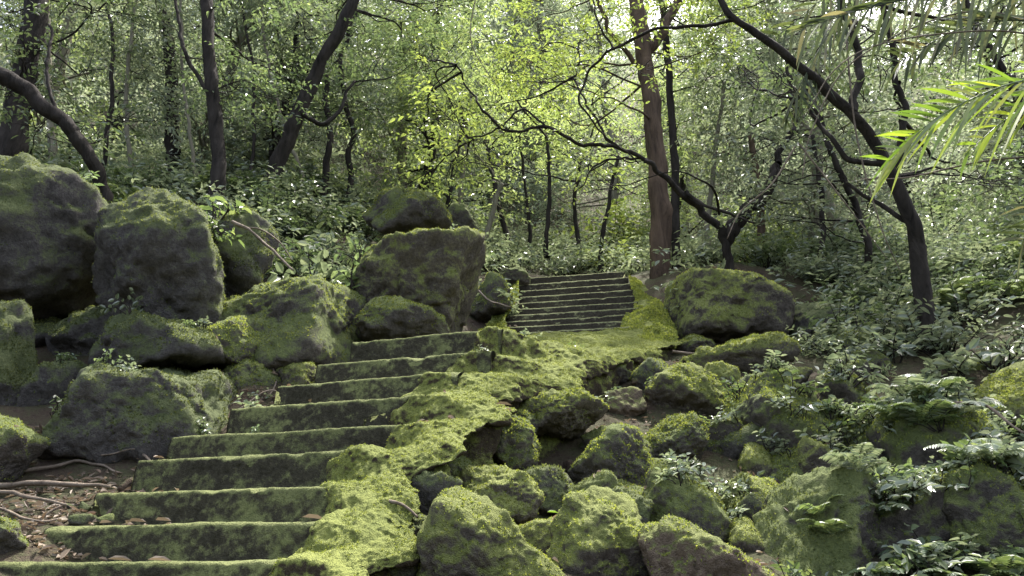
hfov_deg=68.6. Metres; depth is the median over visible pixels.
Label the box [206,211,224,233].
seedling
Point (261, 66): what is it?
tree
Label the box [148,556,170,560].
fallen leaf
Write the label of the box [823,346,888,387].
seedling
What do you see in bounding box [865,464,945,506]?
seedling
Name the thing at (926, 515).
boulder
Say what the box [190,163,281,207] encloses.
shrub
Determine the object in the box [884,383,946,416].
seedling
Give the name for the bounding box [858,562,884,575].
seedling
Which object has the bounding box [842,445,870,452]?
seedling
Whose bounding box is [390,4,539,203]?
tree
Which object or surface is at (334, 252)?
seedling
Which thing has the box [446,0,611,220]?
tree
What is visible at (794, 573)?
seedling
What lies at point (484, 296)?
fallen branch
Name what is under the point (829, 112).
tree
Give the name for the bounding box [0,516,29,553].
boulder
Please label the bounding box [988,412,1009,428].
seedling
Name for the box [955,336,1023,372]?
seedling
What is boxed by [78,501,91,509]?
stone
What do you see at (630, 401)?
boulder
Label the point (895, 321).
shrub
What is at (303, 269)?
seedling
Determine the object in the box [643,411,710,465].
boulder
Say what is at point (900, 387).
fern
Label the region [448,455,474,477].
boulder
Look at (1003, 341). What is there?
seedling
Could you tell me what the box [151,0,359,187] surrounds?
tree
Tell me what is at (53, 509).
fallen branch
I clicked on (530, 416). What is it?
boulder
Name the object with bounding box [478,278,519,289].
shrub
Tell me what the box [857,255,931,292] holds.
shrub
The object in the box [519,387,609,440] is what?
boulder
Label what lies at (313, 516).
fallen leaf
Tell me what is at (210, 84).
tree
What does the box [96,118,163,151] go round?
shrub
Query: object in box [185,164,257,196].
fern
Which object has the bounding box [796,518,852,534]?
fern
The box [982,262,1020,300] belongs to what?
shrub
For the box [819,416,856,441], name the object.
seedling
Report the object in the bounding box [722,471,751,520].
boulder
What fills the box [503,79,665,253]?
tree
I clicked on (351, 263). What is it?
seedling
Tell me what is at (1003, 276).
shrub
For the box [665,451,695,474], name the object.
seedling
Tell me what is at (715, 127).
tree
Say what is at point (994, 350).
seedling
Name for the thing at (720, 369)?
boulder
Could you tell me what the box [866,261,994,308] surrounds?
shrub
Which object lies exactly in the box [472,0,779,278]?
tree
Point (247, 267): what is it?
boulder
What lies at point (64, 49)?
tree
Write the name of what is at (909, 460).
seedling
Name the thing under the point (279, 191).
shrub
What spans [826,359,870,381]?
boulder
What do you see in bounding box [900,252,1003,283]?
fern
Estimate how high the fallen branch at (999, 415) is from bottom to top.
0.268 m
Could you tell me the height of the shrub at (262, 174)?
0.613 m
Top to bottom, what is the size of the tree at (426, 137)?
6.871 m
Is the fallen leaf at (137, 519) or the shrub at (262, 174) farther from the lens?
the shrub at (262, 174)
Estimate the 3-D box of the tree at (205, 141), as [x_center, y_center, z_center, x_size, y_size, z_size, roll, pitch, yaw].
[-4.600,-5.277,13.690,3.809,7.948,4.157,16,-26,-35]
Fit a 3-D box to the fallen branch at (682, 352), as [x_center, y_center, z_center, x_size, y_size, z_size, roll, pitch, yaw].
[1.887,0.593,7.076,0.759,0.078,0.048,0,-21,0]
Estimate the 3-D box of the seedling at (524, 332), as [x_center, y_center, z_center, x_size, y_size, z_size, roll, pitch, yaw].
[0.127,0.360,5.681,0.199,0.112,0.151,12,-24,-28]
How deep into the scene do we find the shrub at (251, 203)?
8.96 m
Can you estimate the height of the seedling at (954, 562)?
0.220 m
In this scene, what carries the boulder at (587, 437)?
on the ground
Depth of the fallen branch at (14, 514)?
3.78 m
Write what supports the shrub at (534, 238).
on the ground
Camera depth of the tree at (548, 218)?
14.03 m
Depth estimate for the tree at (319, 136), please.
21.07 m
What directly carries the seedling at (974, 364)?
on the ground
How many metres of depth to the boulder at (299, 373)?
5.46 m
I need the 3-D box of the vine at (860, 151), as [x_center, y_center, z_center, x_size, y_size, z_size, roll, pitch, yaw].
[3.319,-1.287,6.973,0.244,2.429,0.051,9,-23,-23]
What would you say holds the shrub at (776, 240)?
on the ground
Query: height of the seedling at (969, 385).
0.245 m
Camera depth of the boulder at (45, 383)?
5.22 m
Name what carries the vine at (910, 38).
hanging from the palm tree at (888, 165)
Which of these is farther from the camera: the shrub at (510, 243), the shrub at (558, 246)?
the shrub at (558, 246)
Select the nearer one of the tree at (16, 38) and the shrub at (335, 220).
the shrub at (335, 220)
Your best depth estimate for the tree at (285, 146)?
11.44 m
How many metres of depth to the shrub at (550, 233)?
15.23 m
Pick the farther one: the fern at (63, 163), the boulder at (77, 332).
the fern at (63, 163)
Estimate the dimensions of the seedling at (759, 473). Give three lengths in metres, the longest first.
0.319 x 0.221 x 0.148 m
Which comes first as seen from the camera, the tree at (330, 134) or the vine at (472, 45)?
the vine at (472, 45)
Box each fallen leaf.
[109,555,131,560]
[129,518,145,521]
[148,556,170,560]
[156,517,170,520]
[303,514,321,518]
[496,401,510,404]
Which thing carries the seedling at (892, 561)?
on the ground
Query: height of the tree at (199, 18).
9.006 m
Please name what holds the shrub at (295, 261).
on the ground
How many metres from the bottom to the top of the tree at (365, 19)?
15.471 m
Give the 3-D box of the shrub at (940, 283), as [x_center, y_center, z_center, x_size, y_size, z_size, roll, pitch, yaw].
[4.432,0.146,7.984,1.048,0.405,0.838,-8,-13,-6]
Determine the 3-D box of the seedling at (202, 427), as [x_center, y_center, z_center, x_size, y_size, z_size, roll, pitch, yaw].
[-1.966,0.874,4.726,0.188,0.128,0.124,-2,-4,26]
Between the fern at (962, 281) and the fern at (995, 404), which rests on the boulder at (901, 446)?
the fern at (995, 404)
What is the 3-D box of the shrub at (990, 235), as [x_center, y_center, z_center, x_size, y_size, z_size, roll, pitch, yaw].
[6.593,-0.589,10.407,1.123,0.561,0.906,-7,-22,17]
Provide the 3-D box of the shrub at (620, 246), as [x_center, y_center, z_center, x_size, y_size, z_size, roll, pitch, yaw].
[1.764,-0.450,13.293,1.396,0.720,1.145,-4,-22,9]
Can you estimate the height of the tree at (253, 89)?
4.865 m
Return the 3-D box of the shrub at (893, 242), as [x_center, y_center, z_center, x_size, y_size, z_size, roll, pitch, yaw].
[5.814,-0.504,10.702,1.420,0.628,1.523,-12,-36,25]
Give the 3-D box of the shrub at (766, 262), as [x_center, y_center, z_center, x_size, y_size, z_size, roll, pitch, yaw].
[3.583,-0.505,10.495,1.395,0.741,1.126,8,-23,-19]
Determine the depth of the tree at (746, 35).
14.06 m
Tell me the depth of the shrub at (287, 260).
7.44 m
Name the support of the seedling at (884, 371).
on the ground
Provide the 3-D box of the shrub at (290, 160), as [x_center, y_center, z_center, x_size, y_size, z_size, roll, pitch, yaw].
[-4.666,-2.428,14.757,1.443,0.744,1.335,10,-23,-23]
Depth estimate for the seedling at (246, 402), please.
4.97 m
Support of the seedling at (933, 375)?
on the ground
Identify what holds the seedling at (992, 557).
on the ground
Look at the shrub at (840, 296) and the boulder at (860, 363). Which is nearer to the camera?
the boulder at (860, 363)
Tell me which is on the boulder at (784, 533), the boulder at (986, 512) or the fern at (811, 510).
the fern at (811, 510)
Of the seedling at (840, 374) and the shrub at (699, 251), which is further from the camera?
the shrub at (699, 251)
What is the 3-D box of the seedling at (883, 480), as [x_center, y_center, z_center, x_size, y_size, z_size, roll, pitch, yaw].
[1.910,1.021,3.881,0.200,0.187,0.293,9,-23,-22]
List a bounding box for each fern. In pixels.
[37,159,113,175]
[70,160,141,182]
[107,182,140,200]
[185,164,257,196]
[794,494,844,513]
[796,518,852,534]
[819,442,892,473]
[848,559,926,575]
[856,403,939,419]
[861,496,910,514]
[865,374,958,401]
[874,468,926,494]
[877,399,965,424]
[877,536,959,559]
[890,276,975,311]
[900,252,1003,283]
[901,250,975,287]
[905,376,967,396]
[915,450,972,475]
[916,394,1003,412]
[922,568,1019,575]
[923,438,1023,461]
[944,547,1023,570]
[961,554,1023,575]
[966,275,1023,298]
[981,403,1006,410]
[991,241,1023,270]
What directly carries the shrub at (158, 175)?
on the ground
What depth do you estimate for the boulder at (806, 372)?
6.29 m
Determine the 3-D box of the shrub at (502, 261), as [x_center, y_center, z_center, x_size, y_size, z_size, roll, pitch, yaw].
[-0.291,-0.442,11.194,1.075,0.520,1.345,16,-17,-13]
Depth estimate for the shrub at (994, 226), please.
12.03 m
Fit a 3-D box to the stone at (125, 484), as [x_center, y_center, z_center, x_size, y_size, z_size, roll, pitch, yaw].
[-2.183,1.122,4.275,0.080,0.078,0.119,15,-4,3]
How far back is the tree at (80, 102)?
24.66 m
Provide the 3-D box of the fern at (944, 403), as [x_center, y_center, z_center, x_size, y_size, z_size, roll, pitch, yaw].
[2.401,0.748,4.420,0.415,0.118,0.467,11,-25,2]
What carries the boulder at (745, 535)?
on the ground
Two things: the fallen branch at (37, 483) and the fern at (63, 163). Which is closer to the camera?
the fallen branch at (37, 483)
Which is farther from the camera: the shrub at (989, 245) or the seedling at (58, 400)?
the shrub at (989, 245)
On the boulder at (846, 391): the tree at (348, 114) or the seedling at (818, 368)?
the seedling at (818, 368)
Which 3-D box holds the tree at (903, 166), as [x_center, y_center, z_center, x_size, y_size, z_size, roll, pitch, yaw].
[9.340,-3.756,20.408,4.518,6.222,4.915,-5,-22,11]
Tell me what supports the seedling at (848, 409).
on the boulder at (755, 409)
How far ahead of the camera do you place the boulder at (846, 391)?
5.65 m
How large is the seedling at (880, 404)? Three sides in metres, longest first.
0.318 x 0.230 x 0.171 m
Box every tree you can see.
[0,0,92,159]
[0,0,105,136]
[0,0,135,167]
[0,0,147,159]
[0,0,178,151]
[0,0,182,168]
[0,3,76,91]
[0,24,144,203]
[2,0,169,138]
[5,2,121,88]
[31,0,201,158]
[61,0,259,174]
[77,0,348,218]
[97,0,238,115]
[103,0,250,176]
[113,0,248,136]
[114,0,346,173]
[115,0,201,167]
[133,0,246,143]
[134,7,297,158]
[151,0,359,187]
[160,0,335,158]
[179,0,391,200]
[198,15,354,170]
[224,0,325,173]
[244,0,304,181]
[244,0,499,193]
[256,0,397,208]
[288,12,404,212]
[295,0,392,159]
[299,0,428,158]
[311,0,536,228]
[317,0,387,132]
[326,45,414,187]
[330,0,517,186]
[331,0,522,222]
[365,14,494,213]
[370,33,494,207]
[383,18,798,269]
[388,0,588,174]
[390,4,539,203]
[407,9,580,196]
[418,75,561,256]
[429,43,518,187]
[429,115,533,242]
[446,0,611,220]
[447,53,573,250]
[448,0,628,213]
[460,2,549,69]
[461,56,611,258]
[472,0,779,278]
[482,0,635,180]
[484,0,631,162]
[501,0,683,235]
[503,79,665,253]
[510,0,628,149]
[526,0,660,127]
[535,111,710,270]
[578,0,958,351]
[595,1,734,146]
[605,34,784,252]
[620,0,783,268]
[622,0,767,234]
[658,35,798,248]
[666,17,841,223]
[670,0,867,196]
[670,101,779,244]
[671,1,772,123]
[682,0,941,241]
[691,0,971,261]
[700,81,940,277]
[707,0,865,159]
[719,90,838,266]
[727,0,869,144]
[735,0,903,226]
[746,0,1023,282]
[766,46,951,227]
[773,0,1023,254]
[775,1,931,209]
[827,0,955,112]
[827,0,1000,201]
[874,4,988,191]
[888,0,1023,235]
[894,0,1023,110]
[898,0,1023,222]
[909,0,1023,222]
[929,0,1023,208]
[961,0,1023,97]
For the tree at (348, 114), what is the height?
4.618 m
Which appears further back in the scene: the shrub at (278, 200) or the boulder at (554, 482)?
the shrub at (278, 200)
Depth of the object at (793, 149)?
7.04 m
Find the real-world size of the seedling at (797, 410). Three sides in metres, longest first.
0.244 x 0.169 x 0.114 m
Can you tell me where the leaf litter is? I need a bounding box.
[0,304,854,575]
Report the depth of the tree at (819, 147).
11.72 m
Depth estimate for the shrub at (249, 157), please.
13.04 m
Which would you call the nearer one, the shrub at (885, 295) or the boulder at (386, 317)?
the boulder at (386, 317)
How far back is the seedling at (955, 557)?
3.47 m
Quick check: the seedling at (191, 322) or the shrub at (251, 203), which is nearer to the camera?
the seedling at (191, 322)
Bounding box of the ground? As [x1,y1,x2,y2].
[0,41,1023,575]
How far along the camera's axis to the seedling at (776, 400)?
4.92 m
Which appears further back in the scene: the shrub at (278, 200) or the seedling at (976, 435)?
the shrub at (278, 200)
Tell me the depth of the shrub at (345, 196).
12.40 m
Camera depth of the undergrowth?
11.28 m
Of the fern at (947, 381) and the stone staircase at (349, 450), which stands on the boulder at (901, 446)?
the fern at (947, 381)
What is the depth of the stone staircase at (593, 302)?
9.05 m
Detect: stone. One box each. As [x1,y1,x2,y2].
[35,487,45,493]
[68,513,97,524]
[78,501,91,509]
[96,513,114,524]
[117,477,132,490]
[563,459,573,470]
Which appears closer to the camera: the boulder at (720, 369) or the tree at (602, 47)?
the boulder at (720, 369)
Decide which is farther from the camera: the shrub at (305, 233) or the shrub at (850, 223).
the shrub at (850, 223)
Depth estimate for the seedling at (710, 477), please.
4.30 m
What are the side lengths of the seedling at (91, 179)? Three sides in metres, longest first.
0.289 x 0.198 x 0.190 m
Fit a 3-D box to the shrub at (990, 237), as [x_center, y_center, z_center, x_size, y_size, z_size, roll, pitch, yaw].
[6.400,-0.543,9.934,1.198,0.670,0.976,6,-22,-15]
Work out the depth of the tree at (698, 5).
30.28 m
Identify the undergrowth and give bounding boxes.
[0,107,1023,315]
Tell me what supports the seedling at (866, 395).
on the ground
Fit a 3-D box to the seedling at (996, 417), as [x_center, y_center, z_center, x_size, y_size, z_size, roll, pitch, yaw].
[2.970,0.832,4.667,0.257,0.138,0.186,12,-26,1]
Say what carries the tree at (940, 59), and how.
on the ground
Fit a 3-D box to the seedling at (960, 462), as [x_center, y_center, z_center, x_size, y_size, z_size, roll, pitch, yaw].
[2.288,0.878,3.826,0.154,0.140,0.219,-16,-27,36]
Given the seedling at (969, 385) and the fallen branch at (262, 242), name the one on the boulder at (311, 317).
the fallen branch at (262, 242)
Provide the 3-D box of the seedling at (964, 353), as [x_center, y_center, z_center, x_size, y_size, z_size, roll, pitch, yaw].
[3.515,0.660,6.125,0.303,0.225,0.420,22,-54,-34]
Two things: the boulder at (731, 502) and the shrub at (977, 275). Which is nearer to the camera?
the boulder at (731, 502)
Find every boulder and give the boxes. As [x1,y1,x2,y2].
[0,151,108,319]
[0,298,37,405]
[0,413,50,482]
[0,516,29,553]
[14,359,88,406]
[33,316,64,347]
[37,362,238,463]
[45,305,111,355]
[88,308,226,369]
[91,186,226,327]
[207,315,261,365]
[210,205,279,297]
[222,274,365,370]
[223,358,280,388]
[250,362,264,369]
[276,361,316,385]
[349,225,486,332]
[354,295,450,341]
[362,186,452,234]
[387,538,418,575]
[410,470,462,515]
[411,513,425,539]
[415,485,563,575]
[447,203,479,229]
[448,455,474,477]
[458,463,544,524]
[471,271,512,322]
[493,413,542,470]
[499,265,530,285]
[516,408,538,433]
[518,516,552,552]
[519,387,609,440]
[523,463,576,514]
[546,485,649,575]
[567,422,652,486]
[567,468,621,492]
[580,425,606,447]
[600,386,646,415]
[612,485,653,523]
[616,364,632,384]
[618,478,643,493]
[630,357,667,389]
[631,378,638,385]
[636,513,774,575]
[640,459,730,542]
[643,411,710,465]
[644,360,735,416]
[644,439,654,457]
[652,457,671,463]
[663,267,795,342]
[674,334,714,351]
[679,331,801,373]
[704,360,740,387]
[704,416,743,453]
[716,368,850,452]
[720,423,771,458]
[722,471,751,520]
[725,333,760,343]
[726,516,764,551]
[730,374,751,393]
[733,491,766,522]
[737,441,772,476]
[745,475,777,495]
[752,465,880,575]
[770,446,803,482]
[788,367,812,383]
[789,302,842,342]
[794,436,837,473]
[815,371,869,412]
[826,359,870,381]
[834,329,876,353]
[844,424,882,460]
[850,348,893,370]
[865,384,877,399]
[865,396,1005,475]
[875,472,950,555]
[939,458,1023,554]
[964,356,991,370]
[973,360,1023,431]
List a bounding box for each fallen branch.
[0,480,110,488]
[0,490,66,505]
[0,507,67,521]
[24,459,118,472]
[45,505,63,516]
[101,448,134,455]
[231,220,293,270]
[235,225,292,260]
[240,390,275,407]
[389,499,417,517]
[478,289,510,307]
[672,350,693,354]
[935,401,1023,433]
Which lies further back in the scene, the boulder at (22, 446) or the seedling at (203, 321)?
the seedling at (203, 321)
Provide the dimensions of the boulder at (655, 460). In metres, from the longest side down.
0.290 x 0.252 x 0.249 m
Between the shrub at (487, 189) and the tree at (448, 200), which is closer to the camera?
the tree at (448, 200)
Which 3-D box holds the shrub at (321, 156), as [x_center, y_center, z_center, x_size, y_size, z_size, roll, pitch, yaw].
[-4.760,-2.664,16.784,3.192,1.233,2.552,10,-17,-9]
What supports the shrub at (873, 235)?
on the ground
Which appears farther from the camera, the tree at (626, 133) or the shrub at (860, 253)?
the tree at (626, 133)
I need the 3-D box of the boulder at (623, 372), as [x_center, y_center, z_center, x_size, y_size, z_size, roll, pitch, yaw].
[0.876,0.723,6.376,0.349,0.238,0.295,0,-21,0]
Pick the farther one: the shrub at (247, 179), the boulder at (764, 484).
the shrub at (247, 179)
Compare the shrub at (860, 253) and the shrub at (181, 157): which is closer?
the shrub at (860, 253)
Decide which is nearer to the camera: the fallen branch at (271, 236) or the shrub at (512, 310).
the fallen branch at (271, 236)
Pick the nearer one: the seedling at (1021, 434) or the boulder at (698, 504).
the boulder at (698, 504)
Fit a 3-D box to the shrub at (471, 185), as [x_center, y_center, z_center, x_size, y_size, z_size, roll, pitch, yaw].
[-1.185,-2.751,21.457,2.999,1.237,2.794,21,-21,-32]
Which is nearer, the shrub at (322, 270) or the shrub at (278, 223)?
the shrub at (322, 270)
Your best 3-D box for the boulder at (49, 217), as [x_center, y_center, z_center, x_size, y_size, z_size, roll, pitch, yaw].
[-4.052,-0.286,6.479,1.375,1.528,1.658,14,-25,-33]
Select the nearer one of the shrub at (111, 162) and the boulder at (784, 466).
the boulder at (784, 466)
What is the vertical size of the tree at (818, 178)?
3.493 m
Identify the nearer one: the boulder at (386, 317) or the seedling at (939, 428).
the seedling at (939, 428)
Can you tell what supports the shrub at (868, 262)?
on the ground
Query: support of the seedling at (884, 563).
on the ground
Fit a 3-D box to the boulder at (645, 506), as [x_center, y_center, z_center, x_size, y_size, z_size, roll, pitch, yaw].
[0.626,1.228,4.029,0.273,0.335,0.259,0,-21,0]
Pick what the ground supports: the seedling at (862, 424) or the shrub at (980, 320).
the shrub at (980, 320)
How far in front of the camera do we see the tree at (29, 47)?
9.87 m
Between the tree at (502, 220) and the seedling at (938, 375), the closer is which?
the seedling at (938, 375)
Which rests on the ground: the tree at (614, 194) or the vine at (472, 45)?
the tree at (614, 194)
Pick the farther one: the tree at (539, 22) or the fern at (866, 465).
the tree at (539, 22)
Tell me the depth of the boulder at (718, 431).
5.07 m
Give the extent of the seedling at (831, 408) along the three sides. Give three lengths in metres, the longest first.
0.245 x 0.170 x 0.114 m
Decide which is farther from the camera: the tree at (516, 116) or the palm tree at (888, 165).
the tree at (516, 116)
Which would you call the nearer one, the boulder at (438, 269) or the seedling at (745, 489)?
the seedling at (745, 489)
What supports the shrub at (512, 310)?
on the ground
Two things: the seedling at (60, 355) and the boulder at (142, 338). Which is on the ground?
the boulder at (142, 338)
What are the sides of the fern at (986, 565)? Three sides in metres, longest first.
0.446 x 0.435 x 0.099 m
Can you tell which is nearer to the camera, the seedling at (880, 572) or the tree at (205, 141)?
the seedling at (880, 572)
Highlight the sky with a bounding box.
[0,0,1022,68]
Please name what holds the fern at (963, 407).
on the boulder at (901, 446)
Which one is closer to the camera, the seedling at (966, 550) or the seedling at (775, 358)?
the seedling at (966, 550)
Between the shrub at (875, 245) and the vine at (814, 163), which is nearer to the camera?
the vine at (814, 163)
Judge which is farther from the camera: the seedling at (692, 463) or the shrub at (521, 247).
the shrub at (521, 247)
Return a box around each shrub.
[30,145,145,172]
[31,140,47,159]
[35,126,110,157]
[43,126,119,164]
[80,166,133,202]
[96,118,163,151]
[113,158,187,193]
[113,183,182,201]
[138,157,191,192]
[152,162,208,183]
[155,158,233,193]
[155,173,205,202]
[158,146,194,168]
[168,176,208,194]
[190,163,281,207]
[195,145,259,187]
[200,140,298,177]
[200,189,249,217]
[205,196,298,220]
[233,131,319,164]
[234,187,260,207]
[238,178,305,215]
[238,186,306,226]
[241,160,327,206]
[242,180,344,222]
[245,162,323,207]
[251,164,310,204]
[253,169,309,199]
[254,194,306,239]
[256,122,344,185]
[256,206,335,251]
[258,202,309,236]
[259,180,292,205]
[262,152,314,173]
[262,170,321,209]
[263,215,294,236]
[264,243,336,279]
[264,264,353,282]
[272,211,335,240]
[272,238,320,276]
[273,194,356,231]
[277,231,368,273]
[289,159,336,180]
[292,255,349,282]
[293,201,361,243]
[295,194,348,221]
[300,163,354,206]
[304,166,368,194]
[307,264,343,283]
[309,179,372,212]
[326,197,379,233]
[329,187,363,209]
[338,203,380,241]
[341,220,381,248]
[356,193,373,212]
[433,168,502,204]
[467,172,520,202]
[476,288,527,320]
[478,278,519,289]
[481,251,494,271]
[483,219,527,250]
[484,238,528,272]
[485,239,511,249]
[488,235,535,266]
[494,233,575,272]
[514,228,566,250]
[514,230,561,255]
[515,240,552,256]
[528,243,603,275]
[534,228,581,256]
[535,241,596,268]
[547,237,625,270]
[549,198,649,251]
[555,224,611,251]
[572,242,615,267]
[576,239,647,271]
[583,205,685,244]
[603,247,647,274]
[606,239,648,262]
[607,235,649,275]
[633,234,695,272]
[671,239,731,267]
[682,230,749,267]
[692,198,740,220]
[719,222,792,262]
[731,223,813,265]
[734,219,828,269]
[744,203,803,231]
[747,228,814,264]
[752,195,808,229]
[773,244,831,280]
[785,318,838,351]
[788,317,919,357]
[789,248,877,282]
[791,247,851,280]
[795,228,858,259]
[795,288,876,326]
[796,217,881,259]
[798,283,911,349]
[799,228,882,261]
[799,320,888,356]
[802,249,887,285]
[804,272,900,317]
[813,256,905,296]
[815,232,906,258]
[816,274,912,334]
[817,295,960,348]
[829,228,882,263]
[830,214,905,244]
[837,262,904,304]
[840,239,907,286]
[840,275,907,316]
[848,222,891,255]
[848,243,908,279]
[850,233,906,262]
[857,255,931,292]
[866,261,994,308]
[873,233,953,258]
[875,192,988,243]
[877,176,1004,230]
[877,278,969,313]
[878,165,965,218]
[878,308,1012,356]
[879,304,1020,357]
[881,223,977,251]
[881,252,952,275]
[882,234,1005,281]
[884,270,910,296]
[887,237,908,267]
[888,253,986,305]
[892,293,974,335]
[893,245,969,283]
[894,281,977,313]
[898,268,1023,326]
[915,192,953,216]
[932,238,984,252]
[954,210,1023,241]
[954,219,1022,261]
[954,226,1017,245]
[957,254,1023,299]
[962,230,1021,255]
[965,228,1019,278]
[969,253,1010,279]
[970,221,1022,250]
[979,243,1023,277]
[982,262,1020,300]
[985,247,1023,281]
[994,244,1023,276]
[1001,313,1023,327]
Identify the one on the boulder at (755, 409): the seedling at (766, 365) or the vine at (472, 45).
the seedling at (766, 365)
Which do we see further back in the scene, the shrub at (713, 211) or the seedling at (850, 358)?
the shrub at (713, 211)
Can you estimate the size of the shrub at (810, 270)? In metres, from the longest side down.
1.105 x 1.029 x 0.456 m
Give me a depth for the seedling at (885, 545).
3.60 m
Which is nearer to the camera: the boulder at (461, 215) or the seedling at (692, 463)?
the seedling at (692, 463)
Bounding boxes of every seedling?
[49,395,63,417]
[55,351,78,363]
[80,171,104,185]
[90,348,121,365]
[99,287,142,314]
[109,354,137,370]
[116,359,140,371]
[182,319,199,327]
[192,417,211,434]
[195,315,211,330]
[199,192,251,220]
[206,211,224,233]
[210,228,244,247]
[233,392,272,408]
[247,387,272,399]
[251,424,264,432]
[267,240,350,284]
[274,260,307,281]
[284,237,341,263]
[301,221,340,252]
[308,229,345,264]
[320,242,350,265]
[331,252,365,290]
[334,233,369,260]
[341,256,354,274]
[476,344,488,351]
[520,328,541,337]
[655,454,697,485]
[660,448,696,464]
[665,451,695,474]
[674,467,699,482]
[676,453,701,469]
[683,452,716,475]
[688,474,720,489]
[702,474,720,492]
[711,400,741,423]
[711,405,732,424]
[715,477,734,498]
[718,376,747,396]
[721,383,743,403]
[721,478,750,495]
[722,470,776,484]
[722,502,747,519]
[737,487,750,496]
[743,364,763,378]
[744,428,789,456]
[757,356,803,377]
[763,349,797,376]
[763,368,824,395]
[764,385,822,417]
[768,355,794,379]
[769,439,792,457]
[770,559,814,575]
[786,564,802,575]
[788,402,814,419]
[792,427,844,449]
[797,380,818,397]
[807,385,828,398]
[811,398,849,419]
[815,365,864,384]
[817,430,846,448]
[818,397,860,420]
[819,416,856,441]
[820,398,848,413]
[821,364,846,382]
[822,367,851,381]
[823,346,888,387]
[823,358,854,370]
[824,348,849,359]
[826,449,877,480]
[828,392,876,421]
[829,421,866,446]
[832,342,869,365]
[833,570,848,575]
[834,409,865,427]
[836,326,917,360]
[836,443,888,460]
[838,400,871,418]
[839,436,867,451]
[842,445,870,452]
[846,341,884,354]
[851,397,889,418]
[851,416,868,428]
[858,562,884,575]
[859,396,889,423]
[862,390,887,418]
[862,410,876,425]
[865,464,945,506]
[866,358,897,380]
[866,551,941,575]
[868,480,924,509]
[869,327,918,362]
[870,458,913,481]
[871,400,892,415]
[871,559,913,575]
[871,564,903,575]
[873,468,905,497]
[874,417,896,433]
[875,540,916,559]
[876,456,933,473]
[878,481,907,512]
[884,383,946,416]
[887,536,943,558]
[888,541,947,575]
[890,539,980,575]
[897,523,979,572]
[899,474,918,492]
[903,379,958,398]
[903,405,963,432]
[904,553,954,575]
[905,374,974,400]
[910,389,953,408]
[916,460,968,490]
[918,349,979,383]
[919,363,947,378]
[920,356,973,382]
[924,352,965,374]
[932,342,975,364]
[938,433,1006,467]
[941,380,975,388]
[942,449,974,470]
[943,553,973,569]
[944,379,975,397]
[945,381,996,400]
[945,539,976,558]
[947,430,1023,473]
[947,532,1004,557]
[950,360,976,379]
[952,465,983,490]
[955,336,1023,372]
[956,339,1022,371]
[959,421,1002,440]
[966,450,996,465]
[970,553,1023,575]
[974,332,1023,353]
[978,404,1012,420]
[983,409,1007,429]
[987,423,1023,449]
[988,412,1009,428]
[989,415,1023,444]
[989,553,1013,567]
[993,437,1023,481]
[1000,412,1023,440]
[1000,539,1020,555]
[1002,321,1023,340]
[1011,426,1023,442]
[1015,472,1023,485]
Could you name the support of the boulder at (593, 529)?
on the ground
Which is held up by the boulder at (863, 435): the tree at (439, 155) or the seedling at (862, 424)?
the seedling at (862, 424)
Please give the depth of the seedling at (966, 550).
3.50 m
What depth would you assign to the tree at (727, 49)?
41.54 m
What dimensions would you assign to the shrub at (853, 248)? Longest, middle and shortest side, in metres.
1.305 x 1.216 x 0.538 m
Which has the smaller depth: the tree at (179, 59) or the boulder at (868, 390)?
the boulder at (868, 390)
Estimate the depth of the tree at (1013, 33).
37.29 m
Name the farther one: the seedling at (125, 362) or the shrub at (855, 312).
the shrub at (855, 312)
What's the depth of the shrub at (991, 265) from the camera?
8.89 m
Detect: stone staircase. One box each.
[0,326,682,575]
[477,271,678,348]
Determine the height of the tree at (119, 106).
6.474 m
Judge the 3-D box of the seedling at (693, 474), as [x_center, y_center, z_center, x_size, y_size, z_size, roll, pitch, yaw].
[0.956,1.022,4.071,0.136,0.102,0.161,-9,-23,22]
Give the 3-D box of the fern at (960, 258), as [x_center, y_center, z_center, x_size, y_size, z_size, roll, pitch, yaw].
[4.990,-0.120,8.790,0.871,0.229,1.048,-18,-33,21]
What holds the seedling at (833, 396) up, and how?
on the boulder at (755, 409)
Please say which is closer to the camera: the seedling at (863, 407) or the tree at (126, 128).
the seedling at (863, 407)
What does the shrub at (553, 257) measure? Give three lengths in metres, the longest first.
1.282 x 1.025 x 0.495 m
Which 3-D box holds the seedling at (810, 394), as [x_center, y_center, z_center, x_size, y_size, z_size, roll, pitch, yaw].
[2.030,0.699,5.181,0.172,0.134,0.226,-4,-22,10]
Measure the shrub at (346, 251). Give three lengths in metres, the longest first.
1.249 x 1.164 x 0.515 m
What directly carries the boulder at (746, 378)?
on the ground
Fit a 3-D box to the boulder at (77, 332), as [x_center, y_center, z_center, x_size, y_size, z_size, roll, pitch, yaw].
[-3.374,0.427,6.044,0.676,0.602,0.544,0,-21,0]
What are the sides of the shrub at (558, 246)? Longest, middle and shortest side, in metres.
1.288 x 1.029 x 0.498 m
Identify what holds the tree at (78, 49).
on the ground
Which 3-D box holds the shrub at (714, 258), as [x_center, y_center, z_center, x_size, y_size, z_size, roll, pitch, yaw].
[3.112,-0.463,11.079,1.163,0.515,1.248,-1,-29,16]
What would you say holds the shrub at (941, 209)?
on the ground
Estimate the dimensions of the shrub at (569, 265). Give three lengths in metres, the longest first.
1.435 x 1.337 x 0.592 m
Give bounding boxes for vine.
[470,0,498,88]
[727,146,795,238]
[798,143,886,258]
[802,11,1011,177]
[805,30,1023,115]
[846,40,900,272]
[860,156,1023,179]
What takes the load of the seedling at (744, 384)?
on the boulder at (755, 409)
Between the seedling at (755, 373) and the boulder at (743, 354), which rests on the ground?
the boulder at (743, 354)
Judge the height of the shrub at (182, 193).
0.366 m
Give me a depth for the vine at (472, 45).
9.83 m
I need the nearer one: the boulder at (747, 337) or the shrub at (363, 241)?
the boulder at (747, 337)

